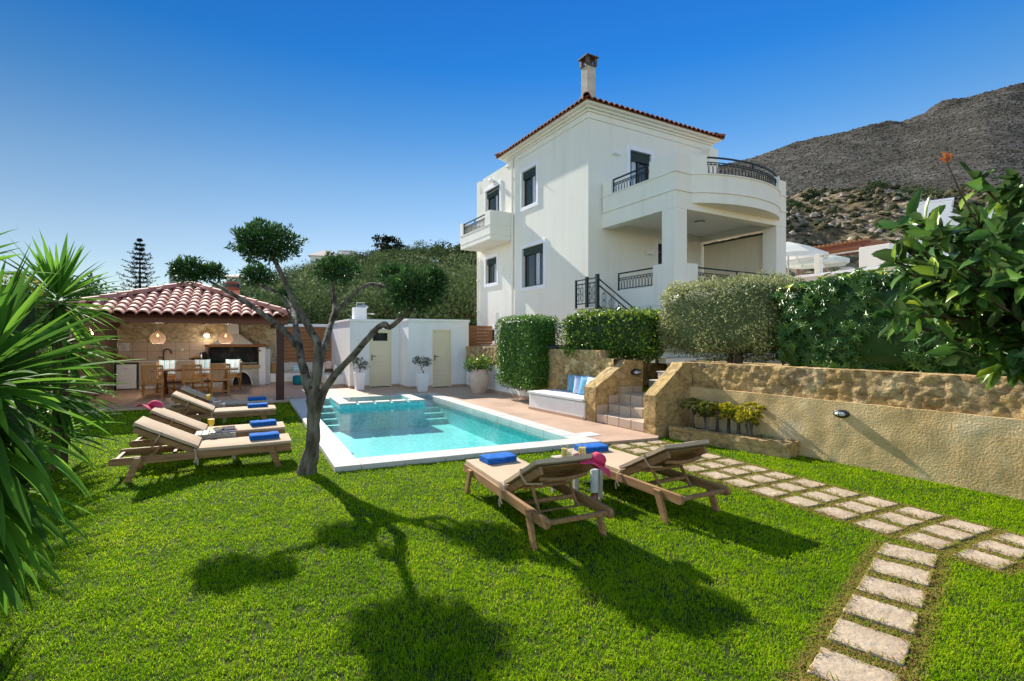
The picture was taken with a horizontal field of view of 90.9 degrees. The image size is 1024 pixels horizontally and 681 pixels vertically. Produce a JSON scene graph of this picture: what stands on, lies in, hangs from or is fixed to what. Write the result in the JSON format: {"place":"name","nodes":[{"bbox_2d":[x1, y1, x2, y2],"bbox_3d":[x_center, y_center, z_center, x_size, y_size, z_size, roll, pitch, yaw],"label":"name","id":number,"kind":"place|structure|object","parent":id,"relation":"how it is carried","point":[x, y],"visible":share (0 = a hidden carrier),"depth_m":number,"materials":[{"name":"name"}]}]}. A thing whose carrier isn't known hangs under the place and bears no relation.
{"place":"outdoors","nodes":[
{"label":"outdoors","id":0,"kind":"place"},
{"bbox_2d":[36,261,476,370],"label":"hill","id":1,"kind":"structure","parent":0,"point":[315,301],"depth_m":63.74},
{"bbox_2d":[60,273,120,299],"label":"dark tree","id":2,"kind":"object","parent":1,"relation":"on","point":[95,287],"visible":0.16,"depth_m":45.36,"materials":[{"name":"green plant"}]},
{"bbox_2d":[109,238,164,292],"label":"norfolk pine","id":3,"kind":"object","parent":1,"relation":"on","point":[139,263],"visible":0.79,"depth_m":59.81,"materials":[{"name":"green plant"}]},
{"bbox_2d":[35,238,476,341],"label":"olive grove","id":4,"kind":"object","parent":1,"relation":"on","point":[261,294],"visible":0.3,"depth_m":49.51,"materials":[{"name":"plant"}]},
{"bbox_2d":[265,279,371,323],"bbox_3d":[-10.620,-1.046,26.871,5.801,4.237,5.239,0,0,-44],"label":"olive tree","id":5,"kind":"object","parent":1,"relation":"on","point":[317,316],"visible":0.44,"depth_m":26.34,"materials":[{"name":"green plant"}]},
{"bbox_2d":[371,234,405,250],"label":"umbrella pine","id":6,"kind":"object","parent":1,"relation":"on","point":[385,242],"visible":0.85,"depth_m":103.18,"materials":[{"name":"green plant"}]},
{"bbox_2d":[351,278,436,319],"bbox_3d":[-6.302,-1.350,27.907,5.355,4.211,5.388,0,0,-9],"label":"olive tree","id":7,"kind":"object","parent":1,"relation":"on","point":[373,300],"visible":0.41,"depth_m":26.75,"materials":[{"name":"green plant"}]},
{"bbox_2d":[355,241,476,268],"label":"pine wood","id":8,"kind":"object","parent":1,"relation":"on","point":[457,248],"visible":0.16,"depth_m":91.88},
{"bbox_2d":[420,260,476,325],"bbox_3d":[-2.513,-1.423,25.020,4.441,5.219,4.895,0,0,-18],"label":"olive tree","id":9,"kind":"object","parent":1,"relation":"on","point":[460,310],"visible":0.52,"depth_m":24.43,"materials":[{"name":"green plant"}]},
{"bbox_2d":[43,384,659,444],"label":"pool deck","id":10,"kind":"structure","parent":0,"point":[131,399],"depth_m":13.82,"materials":[{"name":"tile"}]},
{"bbox_2d":[116,364,136,388],"bbox_3d":[-12.760,1.210,16.752,0.530,0.800,0.559,0,0,-28],"label":"fridge","id":11,"kind":"object","parent":10,"relation":"on","point":[125,373],"visible":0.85,"depth_m":16.51,"materials":[{"name":"metal"}]},
{"bbox_2d":[141,365,164,399],"bbox_3d":[-10.019,1.174,14.067,0.510,0.945,0.554,0,0,-32],"label":"chair","id":12,"kind":"object","parent":10,"relation":"on","point":[143,382],"visible":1,"depth_m":13.91,"materials":[{"name":"brown wood"}]},
{"bbox_2d":[113,342,209,389],"bbox_3d":[-11.912,0.860,17.245,2.690,1.560,0.697,0,0,-28],"label":"kitchen counter","id":13,"kind":"object","parent":10,"relation":"on","point":[147,353],"visible":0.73,"depth_m":17.29,"materials":[{"name":"tile"}]},
{"bbox_2d":[38,281,290,404],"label":"pavilion","id":14,"kind":"structure","parent":10,"relation":"on","point":[196,303],"depth_m":13.14,"materials":[{"name":"tile"}]},
{"bbox_2d":[181,364,203,392],"bbox_3d":[-9.150,1.174,14.460,0.510,0.945,0.554,0,0,-25],"label":"chair","id":15,"kind":"object","parent":10,"relation":"on","point":[193,380],"visible":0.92,"depth_m":14.28,"materials":[{"name":"brown wood"}]},
{"bbox_2d":[150,367,238,394],"bbox_3d":[-9.605,1.275,15.345,2.240,0.770,0.896,0,0,-28],"label":"dining table","id":16,"kind":"object","parent":10,"relation":"on","point":[165,373],"visible":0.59,"depth_m":15.08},
{"bbox_2d":[210,364,229,395],"bbox_3d":[-8.620,1.174,14.890,0.510,0.945,0.554,0,0,-33],"label":"chair","id":17,"kind":"object","parent":10,"relation":"on","point":[219,379],"visible":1,"depth_m":14.74,"materials":[{"name":"brown wood"}]},
{"bbox_2d":[204,324,269,386],"bbox_3d":[-9.889,0.370,18.221,2.060,2.540,0.840,0,0,-28],"label":"barbecue","id":18,"kind":"object","parent":10,"relation":"on","point":[255,359],"visible":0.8,"depth_m":18.25,"materials":[{"name":"grey brick"}]},
{"bbox_2d":[270,362,343,386],"bbox_3d":[-7.540,1.270,18.407,2.258,0.740,2.687,0,0,-28],"label":"corner bench","id":19,"kind":"object","parent":10,"relation":"on","point":[289,375],"visible":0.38,"depth_m":18.57,"materials":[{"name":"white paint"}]},
{"bbox_2d":[350,356,369,389],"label":"potted shrub","id":20,"kind":"object","parent":10,"relation":"on","point":[359,377],"visible":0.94,"depth_m":16.39,"materials":[{"name":"ceramic"}]},
{"bbox_2d":[332,319,469,388],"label":"pool house","id":21,"kind":"structure","parent":10,"relation":"on","point":[389,355],"depth_m":17.38,"materials":[{"name":"white paint"}]},
{"bbox_2d":[352,302,374,318],"bbox_3d":[-5.378,-1.030,18.274,0.710,0.660,0.560,0,0,-29],"label":"vent stack","id":22,"kind":"object","parent":21,"relation":"on","point":[359,312],"visible":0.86,"depth_m":18.12,"materials":[{"name":"white paint"}]},
{"bbox_2d":[369,329,391,387],"bbox_3d":[-4.566,0.635,17.474,0.780,2.010,0.131,0,0,-29],"label":"door","id":23,"kind":"structure","parent":21,"relation":"in","point":[380,346],"depth_m":17.50,"materials":[{"name":"wood"}]},
{"bbox_2d":[432,329,450,387],"bbox_3d":[-2.428,0.645,17.358,0.690,1.990,0.131,0,0,-29],"label":"door","id":24,"kind":"structure","parent":21,"relation":"in","point":[441,339],"depth_m":17.36,"materials":[{"name":"wood"}]},
{"bbox_2d":[412,356,432,391],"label":"potted shrub","id":25,"kind":"object","parent":10,"relation":"on","point":[422,380],"visible":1,"depth_m":15.88,"materials":[{"name":"ceramic"}]},
{"bbox_2d":[290,393,601,472],"bbox_3d":[-2.313,1.712,10.910,4.042,0.176,8.490,0,0,-27],"label":"pool coping","id":26,"kind":"object","parent":10,"relation":"on","point":[337,454],"visible":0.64,"depth_m":7.81,"materials":[{"name":"stone"}]},
{"bbox_2d":[463,353,495,393],"bbox_3d":[-1.003,1.018,15.492,1.020,1.244,0.826,0,0,0],"label":"potted shrub","id":27,"kind":"object","parent":10,"relation":"on","point":[478,379],"visible":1,"depth_m":15.30,"materials":[{"name":"ceramic"}]},
{"bbox_2d":[466,346,624,399],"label":"wall","id":28,"kind":"structure","parent":10,"relation":"on","point":[593,363],"depth_m":12.33,"materials":[{"name":"beige stone"}]},
{"bbox_2d":[527,389,585,419],"bbox_3d":[1.300,1.417,11.360,0.950,0.446,2.000,0,0,-32],"label":"garden bench","id":29,"kind":"object","parent":10,"relation":"on","point":[561,402],"visible":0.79,"depth_m":11.04,"materials":[{"name":"white paint"}]},
{"bbox_2d":[584,359,642,421],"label":"stair flank wall","id":30,"kind":"structure","parent":10,"relation":"on","point":[599,388],"depth_m":10.30,"materials":[{"name":"stone"}]},
{"bbox_2d":[596,386,645,431],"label":"garden steps","id":31,"kind":"structure","parent":10,"relation":"on","point":[624,408],"depth_m":9.87,"materials":[{"name":"tile"}]},
{"bbox_2d":[643,362,692,437],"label":"stair flank wall","id":32,"kind":"structure","parent":10,"relation":"on","point":[667,392],"depth_m":8.88,"materials":[{"name":"stone"}]},
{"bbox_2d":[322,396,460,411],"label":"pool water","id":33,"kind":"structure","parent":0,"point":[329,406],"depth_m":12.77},
{"bbox_2d":[320,408,545,458],"bbox_3d":[-2.349,1.955,10.990,3.453,0.610,7.891,0,0,-27],"label":"pool basin","id":34,"kind":"object","parent":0,"point":[445,428],"visible":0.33,"depth_m":11.48,"materials":[{"name":"liquid"}]},
{"bbox_2d":[329,393,424,431],"bbox_3d":[-3.647,1.900,13.504,2.230,0.690,1.817,0,0,-24],"label":"pool spa","id":35,"kind":"object","parent":34,"relation":"on","point":[356,420],"visible":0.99,"depth_m":12.76,"materials":[{"name":"tile"}]},
{"bbox_2d":[0,375,1023,680],"bbox_3d":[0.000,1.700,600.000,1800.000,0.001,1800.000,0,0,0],"label":"lawn","id":36,"kind":"structure","parent":0,"point":[712,653],"depth_m":3.46,"materials":[{"name":"plant"}]},
{"bbox_2d":[0,274,51,489],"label":"shrub","id":37,"kind":"object","parent":36,"relation":"on","point":[30,318],"visible":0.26,"depth_m":5.58,"materials":[{"name":"green plant"}]},
{"bbox_2d":[2,232,129,470],"bbox_3d":[-5.925,0.178,6.589,1.622,3.154,1.691,0,0,0],"label":"yucca","id":38,"kind":"object","parent":36,"relation":"on","point":[62,288],"visible":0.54,"depth_m":6.56,"materials":[{"name":"green plant"}]},
{"bbox_2d":[0,228,139,616],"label":"yucca","id":39,"kind":"object","parent":36,"relation":"on","point":[25,454],"visible":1,"depth_m":2.83,"materials":[{"name":"green plant"}]},
{"bbox_2d":[72,324,116,405],"bbox_3d":[-11.949,0.635,14.298,0.206,2.135,5.783,0,0,-28],"label":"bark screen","id":40,"kind":"object","parent":36,"relation":"on","point":[112,344],"visible":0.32,"depth_m":15.12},
{"bbox_2d":[118,323,275,372],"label":"kitchen wall","id":41,"kind":"structure","parent":36,"relation":"on","point":[190,332],"depth_m":17.94,"materials":[{"name":"stone"}]},
{"bbox_2d":[108,416,290,483],"bbox_3d":[-4.013,1.346,6.652,1.980,0.708,0.706,0,0,-28],"label":"sun lounger","id":42,"kind":"object","parent":36,"relation":"on","point":[176,440],"visible":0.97,"depth_m":6.42,"materials":[{"name":"fabric"}]},
{"bbox_2d":[249,431,279,439],"bbox_3d":[-3.415,1.321,6.944,0.360,0.067,0.254,0,0,-32],"label":"folded towel","id":43,"kind":"object","parent":42,"relation":"on","point":[264,435],"visible":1,"depth_m":6.87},
{"bbox_2d":[129,407,284,454],"bbox_3d":[-4.573,1.346,7.712,1.980,0.708,0.706,0,0,-28],"label":"sun lounger","id":44,"kind":"object","parent":36,"relation":"on","point":[176,420],"visible":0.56,"depth_m":7.39,"materials":[{"name":"fabric"}]},
{"bbox_2d":[194,430,235,463],"bbox_3d":[-4.185,1.500,7.126,0.498,0.400,0.360,0,0,-28],"label":"side table","id":45,"kind":"object","parent":36,"relation":"on","point":[207,434],"visible":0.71,"depth_m":7.03,"materials":[{"name":"grey wood"}]},
{"bbox_2d":[168,386,273,416],"bbox_3d":[-6.313,1.346,11.012,1.980,0.708,0.706,0,0,-28],"label":"sun lounger","id":46,"kind":"object","parent":36,"relation":"on","point":[193,393],"visible":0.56,"depth_m":10.78,"materials":[{"name":"fabric"}]},
{"bbox_2d":[171,391,275,419],"bbox_3d":[-5.723,1.346,9.862,1.980,0.708,0.706,0,0,-28],"label":"sun lounger","id":47,"kind":"object","parent":36,"relation":"on","point":[205,410],"visible":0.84,"depth_m":9.66,"materials":[{"name":"fabric"}]},
{"bbox_2d":[284,324,331,362],"bbox_3d":[-7.999,0.570,19.832,2.050,2.360,0.350,0,0,-28],"label":"plank fence","id":48,"kind":"object","parent":36,"relation":"on","point":[308,347],"visible":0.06,"depth_m":19.68,"materials":[{"name":"brown wood"}]},
{"bbox_2d":[164,216,452,475],"bbox_3d":[-2.694,0.098,7.017,4.077,3.356,2.092,0,0,8],"label":"olive tree","id":49,"kind":"object","parent":36,"relation":"on","point":[406,281],"visible":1,"depth_m":6.40,"materials":[{"name":"green plant"}]},
{"bbox_2d":[464,454,613,550],"bbox_3d":[0.152,1.346,4.955,0.706,0.708,1.980,0,0,-24],"label":"sun lounger","id":50,"kind":"object","parent":36,"relation":"on","point":[504,481],"visible":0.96,"depth_m":4.45,"materials":[{"name":"brown wood"}]},
{"bbox_2d":[479,452,516,464],"bbox_3d":[-0.157,1.321,5.633,0.360,0.067,0.254,0,0,-30],"label":"folded towel","id":51,"kind":"object","parent":50,"relation":"on","point":[497,458],"visible":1,"depth_m":5.57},
{"bbox_2d":[579,452,610,477],"bbox_3d":[0.744,1.065,4.405,0.315,0.160,0.315,28,-5,-9],"label":"sun hat","id":52,"kind":"object","parent":50,"relation":"hanging from","point":[597,460],"visible":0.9,"depth_m":4.35,"materials":[{"name":"pink fabric"}]},
{"bbox_2d":[551,453,602,502],"bbox_3d":[0.700,1.500,5.500,0.360,0.400,0.498,0,0,-26],"label":"side table","id":53,"kind":"object","parent":36,"relation":"on","point":[600,484],"visible":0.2,"depth_m":5.34,"materials":[{"name":"grey wood"}]},
{"bbox_2d":[590,468,598,498],"bbox_3d":[0.845,1.511,5.170,0.085,0.379,0.082,0,0,0],"label":"table leg","id":54,"kind":"object","parent":53,"relation":"attached to","point":[594,482],"visible":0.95,"depth_m":5.14,"materials":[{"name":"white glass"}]},
{"bbox_2d":[567,440,730,523],"bbox_3d":[1.351,1.346,5.538,0.706,0.708,1.980,0,0,-28],"label":"sun lounger","id":55,"kind":"object","parent":36,"relation":"on","point":[622,466],"visible":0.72,"depth_m":5.00,"materials":[{"name":"brown wood"}]},
{"bbox_2d":[574,442,608,452],"bbox_3d":[0.971,1.321,6.180,0.360,0.067,0.254,0,0,-21],"label":"folded towel","id":56,"kind":"object","parent":55,"relation":"on","point":[596,447],"visible":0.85,"depth_m":6.12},
{"bbox_2d":[669,425,799,458],"bbox_3d":[3.668,1.616,8.193,0.969,0.281,1.953,0,0,-40],"label":"flower bed","id":57,"kind":"object","parent":36,"relation":"on","point":[787,448],"visible":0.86,"depth_m":7.71,"materials":[{"name":"stone"}]},
{"bbox_2d":[692,400,717,429],"bbox_3d":[3.233,1.281,8.466,0.494,0.586,0.538,0,0,-18],"label":"succulent shrub","id":58,"kind":"object","parent":57,"relation":"on","point":[701,411],"visible":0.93,"depth_m":8.39,"materials":[{"name":"green plant"}]},
{"bbox_2d":[717,401,736,432],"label":"succulent shrub","id":59,"kind":"object","parent":57,"relation":"on","point":[728,406],"visible":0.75,"depth_m":8.13,"materials":[{"name":"green plant"}]},
{"bbox_2d":[734,401,765,435],"bbox_3d":[3.714,1.263,7.880,0.493,0.621,0.617,0,0,36],"label":"succulent shrub","id":60,"kind":"object","parent":57,"relation":"on","point":[740,417],"visible":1,"depth_m":7.81,"materials":[{"name":"green plant"}]},
{"bbox_2d":[750,487,788,497],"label":"paving slab","id":61,"kind":"structure","parent":36,"relation":"on","point":[770,492],"depth_m":5.57,"materials":[{"name":"stone"}]},
{"bbox_2d":[781,496,821,507],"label":"paving slab","id":62,"kind":"structure","parent":36,"relation":"on","point":[802,501],"depth_m":5.22,"materials":[{"name":"stone"}]},
{"bbox_2d":[801,491,841,502],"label":"paving slab","id":63,"kind":"structure","parent":36,"relation":"on","point":[826,497],"depth_m":5.40,"materials":[{"name":"stone"}]},
{"bbox_2d":[815,506,860,520],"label":"paving slab","id":64,"kind":"structure","parent":36,"relation":"on","point":[834,511],"depth_m":4.87,"materials":[{"name":"stone"}]},
{"bbox_2d":[822,487,860,497],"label":"paving slab","id":65,"kind":"structure","parent":36,"relation":"on","point":[843,492],"depth_m":5.54,"materials":[{"name":"stone"}]},
{"bbox_2d":[807,647,899,680],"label":"paving slab","id":66,"kind":"structure","parent":36,"relation":"on","point":[843,667],"depth_m":2.57,"materials":[{"name":"stone"}]},
{"bbox_2d":[685,361,1023,499],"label":"garden wall","id":67,"kind":"structure","parent":36,"relation":"on","point":[964,431],"depth_m":6.41,"materials":[{"name":"stone"}]},
{"bbox_2d":[836,501,879,513],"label":"paving slab","id":68,"kind":"structure","parent":36,"relation":"on","point":[863,508],"depth_m":5.04,"materials":[{"name":"stone"}]},
{"bbox_2d":[827,618,909,667],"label":"paving slab","id":69,"kind":"structure","parent":36,"relation":"on","point":[864,638],"depth_m":2.80,"materials":[{"name":"stone"}]},
{"bbox_2d":[856,496,898,507],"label":"paving slab","id":70,"kind":"structure","parent":36,"relation":"on","point":[870,499],"depth_m":5.23,"materials":[{"name":"stone"}]},
{"bbox_2d":[855,519,903,534],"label":"paving slab","id":71,"kind":"structure","parent":36,"relation":"on","point":[873,523],"depth_m":4.54,"materials":[{"name":"stone"}]},
{"bbox_2d":[843,594,917,634],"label":"paving slab","id":72,"kind":"structure","parent":36,"relation":"on","point":[890,614],"depth_m":3.08,"materials":[{"name":"stone"}]},
{"bbox_2d":[856,575,925,608],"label":"paving slab","id":73,"kind":"structure","parent":36,"relation":"on","point":[889,589],"depth_m":3.38,"materials":[{"name":"stone"}]},
{"bbox_2d":[875,512,922,526],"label":"paving slab","id":74,"kind":"structure","parent":36,"relation":"on","point":[899,518],"depth_m":4.71,"materials":[{"name":"stone"}]},
{"bbox_2d":[868,558,931,586],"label":"paving slab","id":75,"kind":"structure","parent":36,"relation":"on","point":[900,570],"depth_m":3.65,"materials":[{"name":"stone"}]},
{"bbox_2d":[877,542,937,567],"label":"paving slab","id":76,"kind":"structure","parent":36,"relation":"on","point":[904,552],"depth_m":3.93,"materials":[{"name":"stone"}]},
{"bbox_2d":[895,507,942,520],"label":"paving slab","id":77,"kind":"structure","parent":36,"relation":"on","point":[921,513],"depth_m":4.87,"materials":[{"name":"stone"}]},
{"bbox_2d":[900,532,955,550],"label":"paving slab","id":78,"kind":"structure","parent":36,"relation":"on","point":[923,538],"depth_m":4.20,"materials":[{"name":"stone"}]},
{"bbox_2d":[869,151,1023,389],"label":"citrus tree","id":79,"kind":"object","parent":36,"relation":"on","point":[982,287],"visible":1,"depth_m":2.12,"materials":[{"name":"green plant"}]},
{"bbox_2d":[921,524,974,540],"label":"paving slab","id":80,"kind":"structure","parent":36,"relation":"on","point":[943,532],"depth_m":4.38,"materials":[{"name":"stone"}]},
{"bbox_2d":[940,519,993,534],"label":"paving slab","id":81,"kind":"structure","parent":36,"relation":"on","point":[964,524],"depth_m":4.53,"materials":[{"name":"stone"}]},
{"bbox_2d":[954,549,1016,569],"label":"paving slab","id":82,"kind":"structure","parent":36,"relation":"on","point":[985,557],"depth_m":3.87,"materials":[{"name":"stone"}]},
{"bbox_2d":[973,540,1023,558],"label":"paving slab","id":83,"kind":"structure","parent":36,"relation":"on","point":[1004,548],"depth_m":4.05,"materials":[{"name":"stone"}]},
{"bbox_2d":[992,533,1023,546],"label":"paving slab","id":84,"kind":"structure","parent":36,"relation":"on","point":[1014,537],"depth_m":4.25,"materials":[{"name":"stone"}]},
{"bbox_2d":[0,0,1023,300],"label":"sky","id":85,"kind":"structure","parent":0,"point":[171,125],"materials":[{"name":"blue"}]},
{"bbox_2d":[642,357,788,385],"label":"terrace","id":86,"kind":"structure","parent":0,"point":[651,372],"depth_m":12.36,"materials":[{"name":"stone"}]},
{"bbox_2d":[469,326,491,345],"bbox_3d":[-1.527,-0.021,19.541,1.600,1.042,0.031,0,0,-20],"label":"plank fence","id":87,"kind":"object","parent":86,"relation":"on","point":[480,337],"visible":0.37,"depth_m":19.63,"materials":[{"name":"brown wood"}]},
{"bbox_2d":[494,313,560,391],"bbox_3d":[0.385,0.343,13.592,1.128,2.114,2.322,0,0,-27],"label":"clipped hedge","id":88,"kind":"object","parent":86,"relation":"on","point":[524,342],"visible":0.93,"depth_m":12.87,"materials":[{"name":"green plant"}]},
{"bbox_2d":[559,306,666,369],"bbox_3d":[2.296,-0.059,11.461,1.229,1.425,2.725,0,0,-44],"label":"clipped hedge","id":89,"kind":"object","parent":86,"relation":"on","point":[631,335],"visible":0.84,"depth_m":10.91,"materials":[{"name":"green plant"}]},
{"bbox_2d":[460,53,787,358],"bbox_3d":[3.340,-4.775,18.028,6.821,10.850,11.040,0,0,-30],"label":"villa","id":90,"kind":"object","parent":86,"relation":"on","point":[636,208],"visible":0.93,"depth_m":15.77,"materials":[{"name":"paint"}]},
{"bbox_2d":[484,252,498,287],"bbox_3d":[-0.760,-2.800,20.478,0.235,1.300,1.240,0,0,-30],"label":"window","id":91,"kind":"structure","parent":90,"relation":"in","point":[493,264],"depth_m":20.48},
{"bbox_2d":[484,180,501,224],"bbox_3d":[-0.701,-5.035,20.374,0.235,2.430,1.480,0,0,-30],"label":"window","id":92,"kind":"structure","parent":90,"relation":"in","point":[494,198],"depth_m":20.34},
{"bbox_2d":[519,160,538,212],"bbox_3d":[0.681,-5.420,17.950,0.235,1.560,1.260,0,0,-30],"label":"window","id":93,"kind":"structure","parent":90,"relation":"in","point":[530,177],"depth_m":18.00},
{"bbox_2d":[520,238,545,291],"bbox_3d":[0.801,-2.585,17.744,0.235,1.690,1.680,0,0,-30],"label":"window","id":94,"kind":"structure","parent":90,"relation":"in","point":[535,256],"depth_m":17.76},
{"bbox_2d":[626,144,654,187],"bbox_3d":[4.044,-4.960,16.107,1.180,2.280,0.235,0,0,-30],"label":"balcony door","id":95,"kind":"structure","parent":90,"relation":"in","point":[634,160],"depth_m":16.06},
{"bbox_2d":[654,238,661,264],"bbox_3d":[5.052,-2.120,16.681,1.100,2.320,0.235,0,0,-30],"label":"balcony door","id":96,"kind":"structure","parent":90,"relation":"in","point":[657,247],"depth_m":16.36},
{"bbox_2d":[573,274,696,362],"bbox_3d":[3.117,-0.625,13.405,1.058,2.350,3.550,0,0,-30],"label":"porch stair","id":97,"kind":"object","parent":86,"relation":"on","point":[666,358],"visible":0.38,"depth_m":13.74,"materials":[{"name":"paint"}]},
{"bbox_2d":[656,269,807,363],"bbox_3d":[4.160,-0.375,9.579,1.771,1.868,2.962,0,0,-30],"label":"variegated hedge","id":98,"kind":"object","parent":86,"relation":"on","point":[734,320],"visible":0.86,"depth_m":9.06,"materials":[{"name":"green plant"}]},
{"bbox_2d":[794,243,911,281],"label":"neighbour terrace","id":99,"kind":"structure","parent":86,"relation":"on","point":[868,260],"depth_m":19.03,"materials":[{"name":"white paint"}]},
{"bbox_2d":[786,241,828,275],"bbox_3d":[13.704,-3.794,25.000,3.234,2.148,3.234,0,0,-22],"label":"parasol","id":100,"kind":"object","parent":99,"relation":"on","point":[796,251],"visible":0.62,"depth_m":24.01,"materials":[{"name":"white fabric"}]},
{"bbox_2d":[789,255,849,268],"bbox_3d":[17.553,-3.861,29.000,2.956,2.282,2.956,0,0,-22],"label":"parasol","id":101,"kind":"object","parent":99,"relation":"on","point":[832,261],"visible":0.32,"depth_m":29.56,"materials":[{"name":"white fabric"}]},
{"bbox_2d":[786,250,858,274],"bbox_3d":[11.954,-3.124,22.005,0.220,0.800,6.040,0,0,-28],"label":"pergola","id":102,"kind":"object","parent":99,"relation":"on","point":[818,263],"visible":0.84,"depth_m":20.67,"materials":[{"name":"paint"}]},
{"bbox_2d":[797,238,893,275],"bbox_3d":[20.196,-4.192,30.736,3.600,2.944,4.500,0,0,-28],"label":"slatted pergola","id":103,"kind":"object","parent":99,"relation":"on","point":[844,246],"visible":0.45,"depth_m":29.68,"materials":[{"name":"brown wood"}]},
{"bbox_2d":[766,255,1006,375],"bbox_3d":[5.965,-0.205,6.266,1.442,1.841,5.640,0,0,-30],"label":"dark hedge","id":104,"kind":"object","parent":86,"relation":"on","point":[828,322],"visible":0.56,"depth_m":7.20,"materials":[{"name":"green plant"}]},
{"bbox_2d":[712,186,989,275],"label":"rocky slope","id":105,"kind":"structure","parent":0,"point":[837,234],"depth_m":72.91,"materials":[{"name":"stone"}]},
{"bbox_2d":[711,184,991,275],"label":"scrub","id":106,"kind":"object","parent":105,"relation":"on","point":[879,191],"visible":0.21,"depth_m":80.86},
{"bbox_2d":[726,184,988,273],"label":"rocks","id":107,"kind":"object","parent":105,"relation":"on","point":[812,215],"visible":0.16,"depth_m":73.09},
{"bbox_2d":[893,182,946,197],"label":"hillside bush","id":108,"kind":"object","parent":105,"relation":"on","point":[923,192],"visible":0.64,"depth_m":91.27,"materials":[{"name":"green plant"}]},
{"bbox_2d":[917,197,993,258],"bbox_3d":[28.119,-3.735,29.314,7.100,8.870,4.200,0,0,40],"label":"white villa","id":109,"kind":"object","parent":105,"relation":"on","point":[948,209],"visible":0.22,"depth_m":29.33,"materials":[{"name":"paint"}]},
{"bbox_2d":[718,83,1023,196],"bbox_3d":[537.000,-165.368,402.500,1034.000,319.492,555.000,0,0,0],"label":"mountain","id":110,"kind":"structure","parent":0,"point":[975,159],"depth_m":411.23,"materials":[{"name":"stone"}]},
{"bbox_2d":[718,83,1023,196],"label":"mountain scrub","id":111,"kind":"object","parent":110,"relation":"on","point":[885,142],"visible":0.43,"depth_m":431.96,"materials":[{"name":"plant"}]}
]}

